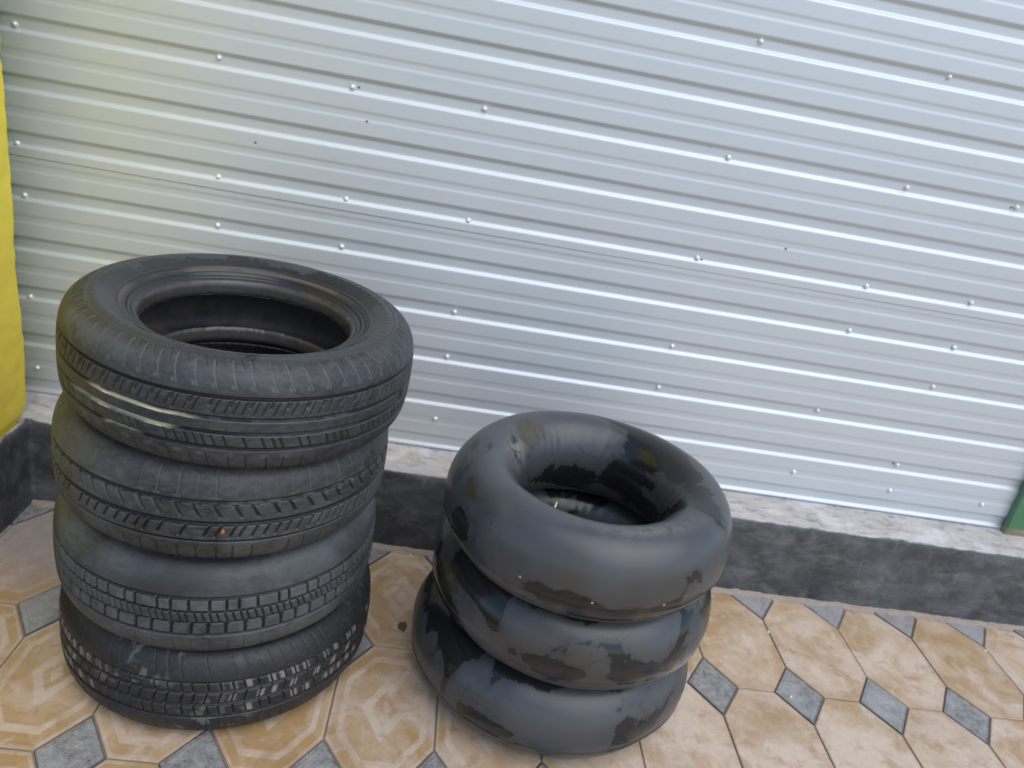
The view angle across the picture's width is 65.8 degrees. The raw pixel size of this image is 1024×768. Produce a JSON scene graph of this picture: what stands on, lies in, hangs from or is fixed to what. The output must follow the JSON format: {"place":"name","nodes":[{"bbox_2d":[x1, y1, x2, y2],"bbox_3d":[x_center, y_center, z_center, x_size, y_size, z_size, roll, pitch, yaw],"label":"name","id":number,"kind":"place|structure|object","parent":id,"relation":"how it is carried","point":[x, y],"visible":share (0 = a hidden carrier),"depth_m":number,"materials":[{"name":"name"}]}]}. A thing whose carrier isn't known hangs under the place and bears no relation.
{"place":"outdoors","nodes":[
{"label":"outdoors","id":0,"kind":"place"},
{"bbox_2d":[0,60,25,437],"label":"yellow wall","id":1,"kind":"structure","parent":0,"point":[12,381],"depth_m":1.84,"materials":[{"name":"paint"}]},
{"bbox_2d":[398,622,406,630],"bbox_3d":[-0.263,0.581,1.899,0.023,0.003,0.035,9,22,-6],"label":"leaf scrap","id":2,"kind":"object","parent":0,"point":[402,626],"visible":1,"depth_m":1.90,"materials":[{"name":"brown plant"}]},
{"bbox_2d":[0,504,1023,767],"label":"floor","id":3,"kind":"structure","parent":0,"point":[874,690],"depth_m":1.81,"materials":[{"name":"tile"}]},
{"bbox_2d":[59,563,370,729],"bbox_3d":[-0.634,0.462,1.745,0.634,0.205,0.632,9,22,-6],"label":"car tyre","id":4,"kind":"object","parent":3,"relation":"on","point":[171,688],"visible":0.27,"depth_m":1.48,"materials":[{"name":"rubber"}]},
{"bbox_2d":[53,490,375,650],"bbox_3d":[-0.601,0.282,1.654,0.621,0.206,0.623,9,22,-6],"label":"car tyre","id":5,"kind":"object","parent":4,"relation":"on","point":[139,594],"visible":0.41,"depth_m":1.40,"materials":[{"name":"rubber"}]},
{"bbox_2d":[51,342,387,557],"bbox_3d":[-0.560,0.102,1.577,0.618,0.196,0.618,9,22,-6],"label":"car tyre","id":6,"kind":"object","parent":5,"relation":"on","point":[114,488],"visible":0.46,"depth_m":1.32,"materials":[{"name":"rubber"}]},
{"bbox_2d":[56,253,413,467],"bbox_3d":[-0.501,-0.068,1.490,0.623,0.198,0.623,10,23,-6],"label":"car tyre","id":7,"kind":"object","parent":6,"relation":"on","point":[136,369],"visible":1,"depth_m":1.29,"materials":[{"name":"rubber"}]},
{"bbox_2d":[0,390,1023,630],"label":"plinth","id":8,"kind":"structure","parent":3,"relation":"on","point":[803,552],"depth_m":2.26,"materials":[{"name":"black paint"}]},
{"bbox_2d":[9,154,1023,527],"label":"corrugated sheet","id":9,"kind":"object","parent":8,"relation":"on","point":[743,384],"visible":0.77,"depth_m":2.14,"materials":[{"name":"metal"}]},
{"bbox_2d":[1000,483,1023,536],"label":"steel post","id":10,"kind":"object","parent":8,"relation":"on","point":[1013,524],"visible":1,"depth_m":2.37,"materials":[{"name":"green metal"}]},
{"bbox_2d":[0,0,1023,325],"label":"corrugated sheet","id":11,"kind":"object","parent":10,"relation":"attached to","point":[864,148],"visible":1,"depth_m":1.90,"materials":[{"name":"metal"}]},
{"bbox_2d":[412,569,687,758],"bbox_3d":[0.088,0.572,1.828,0.636,0.198,0.640,9,22,-6],"label":"tube","id":12,"kind":"object","parent":3,"relation":"on","point":[475,686],"visible":0.34,"depth_m":1.56,"materials":[{"name":"rubber"}]},
{"bbox_2d":[432,488,711,689],"bbox_3d":[0.132,0.406,1.740,0.614,0.185,0.613,10,24,-6],"label":"tube","id":13,"kind":"object","parent":12,"relation":"on","point":[492,618],"visible":0.38,"depth_m":1.50,"materials":[{"name":"rubber"}]},
{"bbox_2d":[444,411,731,622],"bbox_3d":[0.157,0.249,1.636,0.593,0.188,0.592,8,24,-6],"label":"tube","id":14,"kind":"object","parent":13,"relation":"on","point":[514,536],"visible":1,"depth_m":1.46,"materials":[{"name":"rubber"}]}
]}

